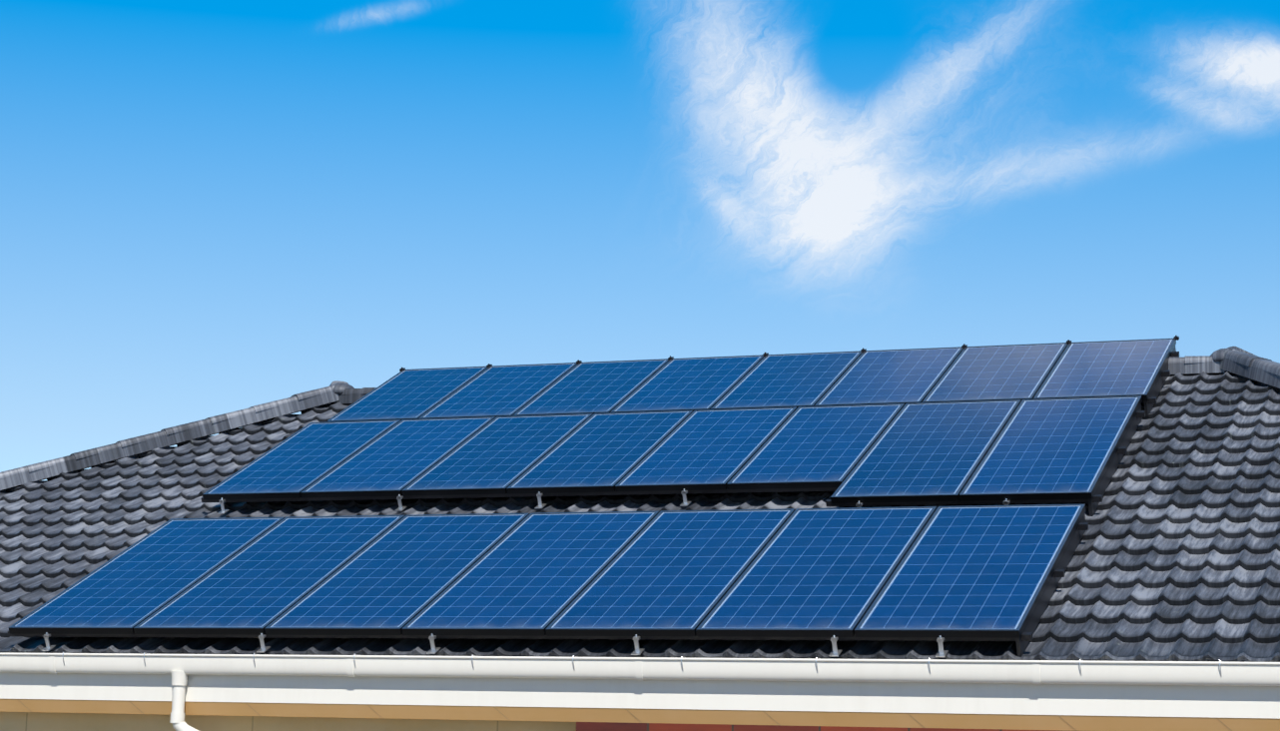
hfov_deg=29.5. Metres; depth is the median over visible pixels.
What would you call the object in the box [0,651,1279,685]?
gutter
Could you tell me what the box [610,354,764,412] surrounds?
solar panel top
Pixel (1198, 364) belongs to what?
ridge caps
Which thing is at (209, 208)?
sky
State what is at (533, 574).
solar panel
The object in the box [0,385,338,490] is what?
hip caps front
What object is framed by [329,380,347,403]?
hip caps
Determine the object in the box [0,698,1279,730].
cornice soffit
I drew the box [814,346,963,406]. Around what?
solar panel top
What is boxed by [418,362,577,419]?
solar panel top
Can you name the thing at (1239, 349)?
hip caps
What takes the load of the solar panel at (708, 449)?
on the panel mount rack
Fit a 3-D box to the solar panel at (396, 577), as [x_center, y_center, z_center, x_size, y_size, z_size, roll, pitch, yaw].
[-1.651,1.436,16.990,1.008,0.988,2.020,-2,-10,21]
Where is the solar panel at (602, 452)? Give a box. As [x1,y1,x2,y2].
[506,410,693,494]
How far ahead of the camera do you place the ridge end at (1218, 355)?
19.39 m
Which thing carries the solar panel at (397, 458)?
on the panel mount rack
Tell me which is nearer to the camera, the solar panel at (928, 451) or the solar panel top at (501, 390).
the solar panel at (928, 451)
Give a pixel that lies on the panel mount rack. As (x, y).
(1023, 639)
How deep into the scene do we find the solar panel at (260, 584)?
17.22 m
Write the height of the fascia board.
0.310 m
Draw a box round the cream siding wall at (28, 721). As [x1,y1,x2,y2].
[0,711,576,730]
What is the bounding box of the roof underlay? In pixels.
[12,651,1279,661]
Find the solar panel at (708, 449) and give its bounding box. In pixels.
[615,406,797,491]
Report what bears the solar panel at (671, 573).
in the panel mount rack
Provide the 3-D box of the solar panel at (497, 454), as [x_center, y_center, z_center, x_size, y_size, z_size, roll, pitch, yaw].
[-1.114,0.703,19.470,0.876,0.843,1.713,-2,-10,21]
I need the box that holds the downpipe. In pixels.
[169,670,199,730]
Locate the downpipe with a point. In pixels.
(179, 684)
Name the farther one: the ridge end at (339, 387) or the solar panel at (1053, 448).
the ridge end at (339, 387)
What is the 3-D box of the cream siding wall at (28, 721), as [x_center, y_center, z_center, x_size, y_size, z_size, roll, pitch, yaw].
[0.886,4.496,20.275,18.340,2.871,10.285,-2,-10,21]
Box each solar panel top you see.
[326,366,488,422]
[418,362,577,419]
[513,358,669,416]
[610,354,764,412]
[710,350,862,409]
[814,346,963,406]
[921,342,1068,402]
[1033,338,1176,400]
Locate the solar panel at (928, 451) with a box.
[830,399,1021,503]
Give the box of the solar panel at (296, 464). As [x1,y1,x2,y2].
[202,419,401,499]
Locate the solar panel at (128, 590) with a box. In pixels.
[8,517,285,634]
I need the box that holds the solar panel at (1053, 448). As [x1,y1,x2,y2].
[959,395,1142,501]
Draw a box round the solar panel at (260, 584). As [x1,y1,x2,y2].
[133,515,404,635]
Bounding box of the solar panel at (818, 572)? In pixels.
[695,506,936,637]
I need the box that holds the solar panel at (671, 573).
[545,508,794,636]
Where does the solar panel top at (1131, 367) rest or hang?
on the panel mount rack
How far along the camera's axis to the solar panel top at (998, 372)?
19.65 m
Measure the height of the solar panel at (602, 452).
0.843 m
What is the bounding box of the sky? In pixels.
[0,0,1279,480]
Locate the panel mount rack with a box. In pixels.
[6,335,1179,656]
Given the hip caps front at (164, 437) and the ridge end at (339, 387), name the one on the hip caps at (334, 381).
the ridge end at (339, 387)
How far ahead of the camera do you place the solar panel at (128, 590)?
17.59 m
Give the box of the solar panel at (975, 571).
[854,504,1085,638]
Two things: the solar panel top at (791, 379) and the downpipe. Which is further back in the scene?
the solar panel top at (791, 379)
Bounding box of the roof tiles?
[0,371,1279,661]
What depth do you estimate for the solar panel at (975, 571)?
15.35 m
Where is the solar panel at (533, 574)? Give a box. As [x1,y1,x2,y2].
[401,511,659,636]
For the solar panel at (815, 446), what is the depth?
18.38 m
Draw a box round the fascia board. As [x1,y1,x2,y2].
[0,671,1279,718]
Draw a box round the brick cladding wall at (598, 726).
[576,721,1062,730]
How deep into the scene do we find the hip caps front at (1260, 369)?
19.03 m
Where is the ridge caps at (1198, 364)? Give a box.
[334,355,1227,404]
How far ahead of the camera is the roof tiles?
16.84 m
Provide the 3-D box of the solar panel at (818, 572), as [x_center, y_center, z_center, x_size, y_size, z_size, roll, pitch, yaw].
[1.196,1.323,15.874,1.008,0.988,2.020,-2,-10,21]
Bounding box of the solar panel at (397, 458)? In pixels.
[300,416,495,498]
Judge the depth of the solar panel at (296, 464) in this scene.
20.00 m
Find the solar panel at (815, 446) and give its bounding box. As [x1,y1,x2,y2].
[726,403,904,489]
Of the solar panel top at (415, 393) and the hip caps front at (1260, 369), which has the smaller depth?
the hip caps front at (1260, 369)
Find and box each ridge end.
[330,382,354,393]
[1210,348,1238,361]
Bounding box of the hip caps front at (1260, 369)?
[1220,349,1279,388]
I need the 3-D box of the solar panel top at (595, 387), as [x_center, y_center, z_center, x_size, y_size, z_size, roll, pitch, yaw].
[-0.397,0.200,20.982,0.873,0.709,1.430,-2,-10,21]
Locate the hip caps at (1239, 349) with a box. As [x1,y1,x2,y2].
[1227,346,1257,356]
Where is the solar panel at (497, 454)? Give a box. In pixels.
[401,413,593,496]
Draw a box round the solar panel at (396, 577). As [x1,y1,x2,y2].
[264,513,529,635]

